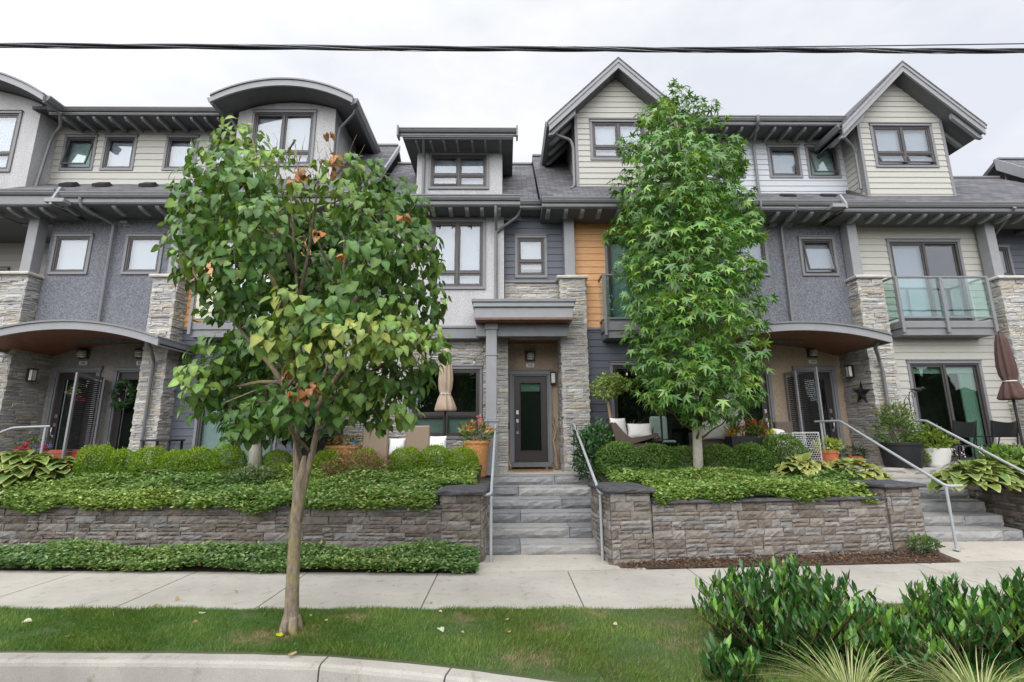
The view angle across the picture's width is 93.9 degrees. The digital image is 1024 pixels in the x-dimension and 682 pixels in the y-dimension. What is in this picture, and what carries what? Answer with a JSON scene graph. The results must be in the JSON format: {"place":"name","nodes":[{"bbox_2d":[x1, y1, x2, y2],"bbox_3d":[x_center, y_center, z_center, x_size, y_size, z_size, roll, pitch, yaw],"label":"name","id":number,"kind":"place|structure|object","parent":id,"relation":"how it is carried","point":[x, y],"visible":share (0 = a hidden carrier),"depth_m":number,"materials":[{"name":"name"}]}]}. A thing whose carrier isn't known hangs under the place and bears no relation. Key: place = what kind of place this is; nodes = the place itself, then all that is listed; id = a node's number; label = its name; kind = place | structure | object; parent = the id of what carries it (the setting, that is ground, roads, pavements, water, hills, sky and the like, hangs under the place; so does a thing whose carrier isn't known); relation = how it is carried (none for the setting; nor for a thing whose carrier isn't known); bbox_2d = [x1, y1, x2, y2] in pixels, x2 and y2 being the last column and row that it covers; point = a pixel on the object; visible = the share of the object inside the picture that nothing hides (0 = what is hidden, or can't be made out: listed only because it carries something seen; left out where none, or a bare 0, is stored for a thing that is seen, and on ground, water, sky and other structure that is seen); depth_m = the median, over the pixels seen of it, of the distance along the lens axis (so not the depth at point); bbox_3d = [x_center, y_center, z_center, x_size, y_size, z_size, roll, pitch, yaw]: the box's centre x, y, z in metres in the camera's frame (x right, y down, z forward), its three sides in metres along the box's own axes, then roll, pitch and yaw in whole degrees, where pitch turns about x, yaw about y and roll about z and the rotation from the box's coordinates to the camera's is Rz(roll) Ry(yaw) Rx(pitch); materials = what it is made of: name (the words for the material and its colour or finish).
{"place":"outdoors","nodes":[
{"label":"outdoors","id":0,"kind":"place"},
{"bbox_2d":[0,458,481,514],"bbox_3d":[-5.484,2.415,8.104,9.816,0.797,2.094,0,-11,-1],"label":"ground cover","id":1,"kind":"object","parent":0,"point":[135,490],"visible":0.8,"depth_m":7.85,"materials":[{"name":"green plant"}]},
{"bbox_2d":[0,450,66,486],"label":"hosta","id":2,"kind":"object","parent":1,"relation":"on","point":[21,459],"visible":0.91,"depth_m":8.38,"materials":[{"name":"green plant"}]},
{"bbox_2d":[69,442,126,477],"bbox_3d":[-7.771,2.309,8.964,0.827,0.832,0.828,0,-11,-1],"label":"boxwood shrub","id":3,"kind":"object","parent":1,"relation":"on","point":[99,449],"visible":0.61,"depth_m":8.80,"materials":[{"name":"green plant"}]},
{"bbox_2d":[96,447,143,478],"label":"boxwood shrub","id":4,"kind":"object","parent":1,"relation":"on","point":[123,453],"visible":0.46,"depth_m":8.84,"materials":[{"name":"green plant"}]},
{"bbox_2d":[123,444,168,477],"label":"boxwood shrub","id":5,"kind":"object","parent":1,"relation":"on","point":[160,450],"visible":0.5,"depth_m":8.83,"materials":[{"name":"green plant"}]},
{"bbox_2d":[171,444,222,474],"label":"boxwood shrub","id":6,"kind":"object","parent":1,"relation":"on","point":[198,450],"visible":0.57,"depth_m":8.82,"materials":[{"name":"green plant"}]},
{"bbox_2d":[202,442,248,474],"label":"boxwood shrub","id":7,"kind":"object","parent":1,"relation":"on","point":[234,453],"visible":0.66,"depth_m":8.91,"materials":[{"name":"green plant"}]},
{"bbox_2d":[214,463,288,486],"bbox_3d":[-4.645,2.444,8.538,1.148,0.510,1.116,-10,-15,41],"label":"groundcover shrub","id":8,"kind":"object","parent":1,"relation":"on","point":[254,469],"visible":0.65,"depth_m":8.34,"materials":[{"name":"green plant"}]},
{"bbox_2d":[205,297,349,470],"bbox_3d":[-4.479,0.746,9.328,2.949,3.461,1.926,0,-11,-1],"label":"tree","id":9,"kind":"object","parent":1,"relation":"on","point":[255,454],"visible":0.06,"depth_m":8.98,"materials":[{"name":"green plant"}]},
{"bbox_2d":[318,446,396,483],"bbox_3d":[-2.865,2.295,8.679,1.574,0.767,0.831,0,-11,-1],"label":"barberry shrub","id":10,"kind":"object","parent":1,"relation":"on","point":[363,458],"visible":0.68,"depth_m":8.61,"materials":[{"name":"green plant"}]},
{"bbox_2d":[387,444,425,474],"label":"boxwood shrub","id":11,"kind":"object","parent":1,"relation":"on","point":[407,451],"visible":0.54,"depth_m":8.93,"materials":[{"name":"green plant"}]},
{"bbox_2d":[417,443,455,476],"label":"boxwood shrub","id":12,"kind":"object","parent":1,"relation":"on","point":[439,449],"visible":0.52,"depth_m":8.93,"materials":[{"name":"green plant"}]},
{"bbox_2d":[444,445,483,471],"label":"boxwood shrub","id":13,"kind":"object","parent":1,"relation":"on","point":[466,453],"visible":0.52,"depth_m":8.95,"materials":[{"name":"green plant"}]},
{"bbox_2d":[0,483,489,562],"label":"retaining wall","id":14,"kind":"structure","parent":0,"point":[459,514],"depth_m":7.37,"materials":[{"name":"stone"}]},
{"bbox_2d":[0,561,1023,609],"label":"pavement","id":15,"kind":"structure","parent":0,"point":[641,589],"depth_m":6.01,"materials":[{"name":"concrete"}]},
{"bbox_2d":[0,561,475,572],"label":"planting strip","id":16,"kind":"object","parent":15,"relation":"on","point":[210,568],"visible":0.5,"depth_m":6.83,"materials":[{"name":"soil"}]},
{"bbox_2d":[0,537,481,573],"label":"ground cover","id":17,"kind":"object","parent":16,"relation":"on","point":[104,554],"visible":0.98,"depth_m":6.82,"materials":[{"name":"green plant"}]},
{"bbox_2d":[618,550,960,568],"bbox_3d":[4.095,3.254,7.177,5.165,0.079,0.574,0,-11,-4],"label":"mulch strip","id":18,"kind":"object","parent":15,"relation":"on","point":[950,559],"visible":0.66,"depth_m":7.02,"materials":[{"name":"brown soil"}]},
{"bbox_2d":[622,549,948,568],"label":"bark chips","id":19,"kind":"object","parent":18,"relation":"on","point":[676,563],"visible":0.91,"depth_m":7.05,"materials":[{"name":"brown wood"}]},
{"bbox_2d":[0,600,1023,681],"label":"lawn","id":20,"kind":"structure","parent":0,"point":[515,674],"depth_m":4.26,"materials":[{"name":"plant"}]},
{"bbox_2d":[150,115,453,635],"bbox_3d":[-2.299,0.159,5.290,3.426,5.583,2.508,0,-11,-1],"label":"broadleaf tree","id":21,"kind":"object","parent":20,"relation":"on","point":[299,298],"visible":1,"depth_m":4.95,"materials":[{"name":"green plant"}]},
{"bbox_2d":[700,631,762,681],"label":"laurel shrub","id":22,"kind":"object","parent":20,"relation":"on","point":[725,664],"visible":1,"depth_m":3.66,"materials":[{"name":"green plant"}]},
{"bbox_2d":[692,550,889,676],"bbox_3d":[2.371,2.321,4.243,1.595,0.859,1.200,0,-11,-1],"label":"laurel shrub","id":23,"kind":"object","parent":20,"relation":"on","point":[807,610],"visible":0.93,"depth_m":3.99,"materials":[{"name":"green plant"}]},
{"bbox_2d":[750,632,940,681],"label":"ornamental grass","id":24,"kind":"object","parent":20,"relation":"on","point":[862,676],"depth_m":3.46,"materials":[{"name":"green plant"}]},
{"bbox_2d":[835,607,951,681],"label":"laurel shrub","id":25,"kind":"object","parent":20,"relation":"on","point":[893,634],"visible":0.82,"depth_m":3.71,"materials":[{"name":"green plant"}]},
{"bbox_2d":[891,569,1023,675],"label":"laurel shrub","id":26,"kind":"object","parent":20,"relation":"on","point":[955,618],"visible":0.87,"depth_m":3.87,"materials":[{"name":"green plant"}]},
{"bbox_2d":[978,566,1023,657],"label":"laurel shrub","id":27,"kind":"object","parent":20,"relation":"on","point":[1015,593],"visible":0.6,"depth_m":4.06,"materials":[{"name":"green plant"}]},
{"bbox_2d":[0,42,1023,53],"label":"power cable","id":28,"kind":"object","parent":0,"point":[51,45],"visible":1,"depth_m":5.45,"materials":[{"name":"rubber"}]},
{"bbox_2d":[0,0,1023,175],"label":"sky","id":29,"kind":"structure","parent":0,"point":[524,89],"materials":[{"name":"white"}]},
{"bbox_2d":[476,552,645,572],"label":"path","id":30,"kind":"structure","parent":0,"point":[541,563],"depth_m":7.00,"materials":[{"name":"concrete"}]},
{"bbox_2d":[486,474,598,554],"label":"stone steps","id":31,"kind":"structure","parent":30,"relation":"on","point":[551,513],"depth_m":8.43,"materials":[{"name":"grey stone"}]},
{"bbox_2d":[175,460,1002,502],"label":"terrace","id":32,"kind":"structure","parent":0,"point":[910,472],"depth_m":10.01,"materials":[{"name":"concrete"}]},
{"bbox_2d":[0,72,126,449],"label":"townhouse","id":33,"kind":"structure","parent":32,"relation":"on","point":[28,137],"depth_m":12.12,"materials":[{"name":"paint"}]},
{"bbox_2d":[0,109,23,171],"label":"window","id":34,"kind":"structure","parent":33,"relation":"in","point":[10,119],"depth_m":12.10,"materials":[{"name":"glass"}]},
{"bbox_2d":[0,106,237,466],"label":"townhouse","id":35,"kind":"structure","parent":32,"relation":"on","point":[98,308],"depth_m":11.40,"materials":[{"name":"paint"}]},
{"bbox_2d":[47,233,94,274],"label":"window","id":36,"kind":"structure","parent":35,"relation":"in","point":[71,252],"depth_m":11.60,"materials":[{"name":"glass"}]},
{"bbox_2d":[47,373,95,457],"bbox_3d":[-10.563,1.866,11.468,0.896,2.213,0.176,0,-11,-1],"label":"door","id":37,"kind":"structure","parent":35,"relation":"in","point":[63,379],"depth_m":11.53,"materials":[{"name":"grey glass"}]},
{"bbox_2d":[58,133,98,170],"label":"window","id":38,"kind":"structure","parent":35,"relation":"in","point":[78,153],"depth_m":12.61,"materials":[{"name":"glass"}]},
{"bbox_2d":[61,372,103,466],"bbox_3d":[-9.775,1.818,10.883,0.036,2.100,0.950,2,-12,-12],"label":"screen door","id":39,"kind":"structure","parent":35,"relation":"in","point":[82,434],"depth_m":10.86,"materials":[{"name":"grey metal"}]},
{"bbox_2d":[99,134,138,170],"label":"window","id":40,"kind":"structure","parent":35,"relation":"in","point":[119,150],"depth_m":12.63,"materials":[{"name":"glass"}]},
{"bbox_2d":[110,373,139,461],"bbox_3d":[-9.104,1.868,11.517,0.896,2.213,0.117,0,-11,-1],"label":"door","id":41,"kind":"structure","parent":35,"relation":"in","point":[125,433],"depth_m":11.53,"materials":[{"name":"black glass"}]},
{"bbox_2d":[120,233,184,275],"bbox_3d":[-8.927,-2.013,12.038,0.952,1.052,1.081,0,-11,-1],"label":"window","id":42,"kind":"structure","parent":35,"relation":"in","point":[137,259],"depth_m":11.62,"materials":[{"name":"glass"}]},
{"bbox_2d":[161,134,199,170],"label":"window","id":43,"kind":"structure","parent":35,"relation":"in","point":[176,145],"depth_m":12.65,"materials":[{"name":"glass"}]},
{"bbox_2d":[169,77,400,465],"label":"townhouse","id":44,"kind":"structure","parent":32,"relation":"on","point":[285,111],"depth_m":11.94,"materials":[{"name":"grey paint"}]},
{"bbox_2d":[191,363,276,465],"bbox_3d":[-6.286,1.718,10.963,1.904,2.452,0.166,0,-11,-1],"label":"window","id":45,"kind":"structure","parent":44,"relation":"in","point":[203,434],"depth_m":10.90,"materials":[{"name":"glass"}]},
{"bbox_2d":[250,109,317,166],"bbox_3d":[-5.789,-5.116,12.080,1.644,1.590,0.166,0,-11,-1],"label":"window","id":46,"kind":"structure","parent":44,"relation":"in","point":[287,125],"depth_m":12.16,"materials":[{"name":"glass"}]},
{"bbox_2d":[361,427,394,465],"bbox_3d":[-2.760,2.272,9.943,0.507,0.989,0.760,0,-11,-1],"label":"wicker armchair","id":47,"kind":"object","parent":32,"relation":"on","point":[381,445],"visible":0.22,"depth_m":9.60,"materials":[{"name":"beige wicker"}]},
{"bbox_2d":[405,426,431,463],"bbox_3d":[-1.910,2.272,9.954,0.481,0.985,0.760,0,-11,-1],"label":"wicker armchair","id":48,"kind":"object","parent":32,"relation":"on","point":[419,437],"visible":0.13,"depth_m":9.63,"materials":[{"name":"beige wicker"}]},
{"bbox_2d":[434,348,456,435],"bbox_3d":[-1.419,1.429,10.149,0.520,2.710,0.520,0,-11,-1],"label":"parasol","id":49,"kind":"object","parent":32,"relation":"on","point":[445,402],"visible":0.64,"depth_m":10.13,"materials":[{"name":"beige fabric"}]},
{"bbox_2d":[457,414,497,476],"bbox_3d":[-0.695,2.112,9.726,0.836,1.237,0.694,0,-11,-1],"label":"tall planter","id":50,"kind":"object","parent":32,"relation":"on","point":[480,447],"visible":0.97,"depth_m":9.59,"materials":[{"name":"ceramic"}]},
{"bbox_2d":[381,125,590,475],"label":"townhouse","id":51,"kind":"structure","parent":32,"relation":"on","point":[514,288],"depth_m":11.46,"materials":[{"name":"paint"}]},
{"bbox_2d":[409,365,482,438],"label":"window","id":52,"kind":"structure","parent":51,"relation":"in","point":[467,389],"depth_m":11.04,"materials":[{"name":"black glass"}]},
{"bbox_2d":[428,218,485,289],"bbox_3d":[-1.313,-2.090,11.483,1.384,1.792,0.166,0,-11,-1],"label":"window","id":53,"kind":"structure","parent":51,"relation":"in","point":[464,239],"depth_m":11.55,"materials":[{"name":"glass"}]},
{"bbox_2d":[428,151,489,189],"bbox_3d":[-1.330,-4.252,11.966,1.534,1.022,0.166,0,-11,-1],"label":"window","id":54,"kind":"structure","parent":51,"relation":"in","point":[449,170],"depth_m":11.99,"materials":[{"name":"glass"}]},
{"bbox_2d":[514,234,547,277],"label":"window","id":55,"kind":"structure","parent":51,"relation":"in","point":[530,249],"depth_m":11.79,"materials":[{"name":"glass"}]},
{"bbox_2d":[514,376,547,461],"bbox_3d":[0.456,1.878,11.611,0.796,2.053,0.176,0,-11,-1],"label":"door","id":56,"kind":"structure","parent":51,"relation":"in","point":[530,392],"depth_m":11.65,"materials":[{"name":"black glass"}]},
{"bbox_2d":[588,371,633,462],"bbox_3d":[2.101,1.606,10.249,0.923,1.945,0.739,6,-13,-28],"label":"potted tree","id":57,"kind":"object","parent":32,"relation":"on","point":[611,387],"visible":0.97,"depth_m":10.27,"materials":[{"name":"green plant"}]},
{"bbox_2d":[603,422,657,460],"bbox_3d":[2.477,2.096,9.991,0.954,0.760,0.750,0,-11,-1],"label":"lounge chair","id":58,"kind":"object","parent":32,"relation":"on","point":[620,435],"visible":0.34,"depth_m":9.64,"materials":[{"name":"wicker"}]},
{"bbox_2d":[532,57,737,468],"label":"townhouse","id":59,"kind":"structure","parent":32,"relation":"on","point":[577,166],"depth_m":11.95,"materials":[{"name":"orange"}]},
{"bbox_2d":[589,118,646,159],"bbox_3d":[2.711,-5.115,12.192,1.484,1.162,0.166,0,-11,-1],"label":"window","id":60,"kind":"structure","parent":59,"relation":"in","point":[604,132],"depth_m":12.23,"materials":[{"name":"glass"}]},
{"bbox_2d":[603,234,671,321],"bbox_3d":[3.116,-1.527,11.735,1.664,2.262,0.166,0,-11,-1],"label":"window","id":61,"kind":"structure","parent":59,"relation":"in","point":[612,252],"depth_m":11.76,"materials":[{"name":"clear glass"}]},
{"bbox_2d":[609,361,709,458],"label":"window","id":62,"kind":"structure","parent":59,"relation":"in","point":[625,406],"depth_m":12.06,"materials":[{"name":"black glass"}]},
{"bbox_2d":[724,412,783,465],"bbox_3d":[4.658,2.042,9.753,1.993,1.290,1.788,0,-11,-1],"label":"flower trough","id":63,"kind":"object","parent":32,"relation":"on","point":[731,441],"visible":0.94,"depth_m":9.74,"materials":[{"name":"black plastic"}]},
{"bbox_2d":[663,114,905,465],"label":"townhouse","id":64,"kind":"structure","parent":32,"relation":"on","point":[829,320],"depth_m":11.66,"materials":[{"name":"paint"}]},
{"bbox_2d":[742,373,769,435],"bbox_3d":[5.835,1.840,11.690,0.896,2.103,0.176,0,-11,-1],"label":"door","id":65,"kind":"structure","parent":64,"relation":"in","point":[764,406],"depth_m":11.76,"materials":[{"name":"black glass"}]},
{"bbox_2d":[766,144,803,177],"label":"window","id":66,"kind":"structure","parent":64,"relation":"in","point":[784,160],"depth_m":12.84,"materials":[{"name":"glass"}]},
{"bbox_2d":[791,367,827,460],"bbox_3d":[6.994,1.732,11.250,0.036,2.160,0.740,2,-12,-14],"label":"screen door","id":67,"kind":"structure","parent":64,"relation":"in","point":[805,420],"depth_m":11.20,"materials":[{"name":"grey metal"}]},
{"bbox_2d":[797,235,839,275],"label":"window","id":68,"kind":"structure","parent":64,"relation":"in","point":[818,255],"depth_m":11.83,"materials":[{"name":"glass"}]},
{"bbox_2d":[798,372,839,457],"bbox_3d":[7.500,1.826,11.714,0.786,2.123,0.176,0,-11,-1],"label":"door","id":69,"kind":"structure","parent":64,"relation":"in","point":[823,377],"depth_m":11.78,"materials":[{"name":"black glass"}]},
{"bbox_2d":[804,144,841,177],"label":"window","id":70,"kind":"structure","parent":64,"relation":"in","point":[828,166],"depth_m":12.84,"materials":[{"name":"clear glass"}]},
{"bbox_2d":[810,435,844,462],"bbox_3d":[6.886,2.396,10.445,0.748,0.704,0.664,0,-11,-1],"label":"terracotta pot","id":71,"kind":"object","parent":32,"relation":"on","point":[833,453],"visible":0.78,"depth_m":10.30,"materials":[{"name":"ceramic"}]},
{"bbox_2d":[759,60,1023,464],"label":"townhouse","id":72,"kind":"structure","parent":32,"relation":"on","point":[954,294],"depth_m":11.86,"materials":[{"name":"beige"}]},
{"bbox_2d":[868,122,939,167],"bbox_3d":[10.031,-5.007,12.262,1.644,1.262,0.176,0,-11,-1],"label":"window","id":73,"kind":"structure","parent":72,"relation":"in","point":[895,144],"depth_m":12.30,"materials":[{"name":"glass"}]},
{"bbox_2d":[885,238,975,320],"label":"window","id":74,"kind":"structure","parent":72,"relation":"in","point":[920,297],"depth_m":11.90,"materials":[{"name":"clear glass"}]},
{"bbox_2d":[905,359,996,463],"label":"window","id":75,"kind":"structure","parent":72,"relation":"in","point":[956,390],"depth_m":11.36,"materials":[{"name":"black glass"}]},
{"bbox_2d":[870,399,923,467],"bbox_3d":[8.421,1.993,10.405,1.051,1.464,0.857,0,-11,-1],"label":"black pot","id":76,"kind":"object","parent":32,"relation":"on","point":[912,452],"visible":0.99,"depth_m":10.26,"materials":[{"name":"plastic"}]},
{"bbox_2d":[822,157,1023,437],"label":"townhouse","id":77,"kind":"structure","parent":32,"relation":"on","point":[1010,242],"depth_m":12.37,"materials":[{"name":"stone"}]},
{"bbox_2d":[910,419,961,467],"bbox_3d":[9.115,2.202,10.342,0.911,1.022,0.724,0,-11,-1],"label":"white pot","id":78,"kind":"object","parent":32,"relation":"on","point":[940,453],"visible":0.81,"depth_m":10.14,"materials":[{"name":"ceramic"}]},
{"bbox_2d":[936,420,979,463],"bbox_3d":[9.606,2.209,10.284,0.518,0.983,0.644,0,-11,-1],"label":"garden chair","id":79,"kind":"object","parent":32,"relation":"on","point":[963,429],"visible":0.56,"depth_m":10.10,"materials":[{"name":"black metal"}]},
{"bbox_2d":[973,420,1019,459],"bbox_3d":[10.468,2.209,10.295,0.590,0.979,0.644,0,-11,-1],"label":"garden chair","id":80,"kind":"object","parent":32,"relation":"on","point":[1003,429],"visible":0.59,"depth_m":10.11,"materials":[{"name":"black metal"}]},
{"bbox_2d":[994,331,1023,447],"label":"parasol","id":81,"kind":"object","parent":32,"relation":"on","point":[1011,388],"visible":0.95,"depth_m":10.02,"materials":[{"name":"brown fabric"}]},
{"bbox_2d":[593,471,867,497],"bbox_3d":[4.075,2.519,8.550,4.870,0.346,2.251,0,-11,-1],"label":"planting bed","id":82,"kind":"object","parent":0,"point":[604,479],"visible":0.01,"depth_m":8.67,"materials":[{"name":"soil"}]},
{"bbox_2d":[569,417,621,480],"bbox_3d":[1.699,2.162,9.646,0.946,1.286,0.910,6,-13,-30],"label":"leafy shrub","id":83,"kind":"object","parent":82,"relation":"on","point":[593,441],"visible":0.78,"depth_m":9.54,"materials":[{"name":"green plant"}]},
{"bbox_2d":[594,440,644,481],"bbox_3d":[2.078,2.339,9.266,1.020,0.831,0.958,0,-11,-1],"label":"boxwood shrub","id":84,"kind":"object","parent":82,"relation":"on","point":[634,457],"visible":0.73,"depth_m":9.08,"materials":[{"name":"green plant"}]},
{"bbox_2d":[637,442,682,469],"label":"boxwood shrub","id":85,"kind":"object","parent":82,"relation":"on","point":[652,446],"visible":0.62,"depth_m":9.09,"materials":[{"name":"green plant"}]},
{"bbox_2d":[600,77,779,478],"bbox_3d":[3.685,-1.584,9.820,3.755,8.622,3.723,0,-11,-1],"label":"sweetgum tree","id":86,"kind":"object","parent":82,"relation":"on","point":[686,170],"visible":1,"depth_m":9.05,"materials":[{"name":"green plant"}]},
{"bbox_2d":[703,443,743,468],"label":"boxwood shrub","id":87,"kind":"object","parent":82,"relation":"on","point":[722,447],"visible":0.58,"depth_m":9.13,"materials":[{"name":"green plant"}]},
{"bbox_2d":[599,460,879,506],"bbox_3d":[3.970,2.406,8.204,4.600,0.599,2.243,0,-11,-1],"label":"ground cover","id":88,"kind":"object","parent":82,"relation":"on","point":[674,484],"visible":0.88,"depth_m":7.75,"materials":[{"name":"green plant"}]},
{"bbox_2d":[726,441,779,473],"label":"boxwood shrub","id":89,"kind":"object","parent":82,"relation":"on","point":[761,449],"visible":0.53,"depth_m":9.04,"materials":[{"name":"green plant"}]},
{"bbox_2d":[756,431,809,473],"bbox_3d":[5.268,2.251,9.302,0.974,0.978,0.980,-6,-13,27],"label":"boxwood shrub","id":90,"kind":"object","parent":82,"relation":"on","point":[802,449],"visible":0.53,"depth_m":9.14,"materials":[{"name":"green plant"}]},
{"bbox_2d":[769,453,832,477],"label":"hosta","id":91,"kind":"object","parent":82,"relation":"on","point":[802,461],"visible":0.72,"depth_m":8.61,"materials":[{"name":"green plant"}]},
{"bbox_2d":[821,457,892,479],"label":"hosta","id":92,"kind":"object","parent":82,"relation":"on","point":[869,473],"visible":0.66,"depth_m":8.46,"materials":[{"name":"green plant"}]},
{"bbox_2d":[588,479,927,569],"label":"retaining wall","id":93,"kind":"structure","parent":0,"point":[638,525],"depth_m":7.26,"materials":[{"name":"stone"}]},
{"bbox_2d":[880,634,1023,681],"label":"ornamental grass","id":94,"kind":"object","parent":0,"point":[986,679],"depth_m":3.45,"materials":[{"name":"green plant"}]},
{"bbox_2d":[931,540,1023,562],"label":"path","id":95,"kind":"structure","parent":0,"point":[984,551],"depth_m":7.52,"materials":[{"name":"concrete"}]},
{"bbox_2d":[814,420,962,550],"bbox_3d":[6.993,2.525,9.078,0.302,2.094,2.915,0,-11,-3],"label":"handrail","id":96,"kind":"object","parent":95,"relation":"on","point":[924,473],"visible":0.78,"depth_m":8.10,"materials":[{"name":"metal"}]},
{"bbox_2d":[839,466,1023,541],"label":"stone steps","id":97,"kind":"structure","parent":95,"relation":"on","point":[973,520],"depth_m":8.40,"materials":[{"name":"grey stone"}]},
{"bbox_2d":[954,471,1023,479],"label":"planting bed","id":98,"kind":"object","parent":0,"point":[1020,475],"visible":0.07,"depth_m":9.71,"materials":[{"name":"soil"}]},
{"bbox_2d":[927,446,1023,492],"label":"hosta","id":99,"kind":"object","parent":98,"relation":"on","point":[977,469],"visible":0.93,"depth_m":8.38,"materials":[{"name":"green plant"}]},
{"bbox_2d":[973,441,1023,473],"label":"daylily","id":100,"kind":"object","parent":98,"relation":"on","point":[1000,450],"visible":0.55,"depth_m":9.36,"materials":[{"name":"green plant"}]},
{"bbox_2d":[963,482,1023,537],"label":"retaining wall","id":101,"kind":"structure","parent":0,"point":[1006,504],"depth_m":8.70,"materials":[{"name":"stone"}]},
{"label":"road","id":102,"kind":"structure","parent":0,"visible":0},
{"bbox_2d":[0,653,552,681],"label":"kerb","id":103,"kind":"structure","parent":102,"relation":"on","point":[101,667],"depth_m":4.03,"materials":[{"name":"concrete"}]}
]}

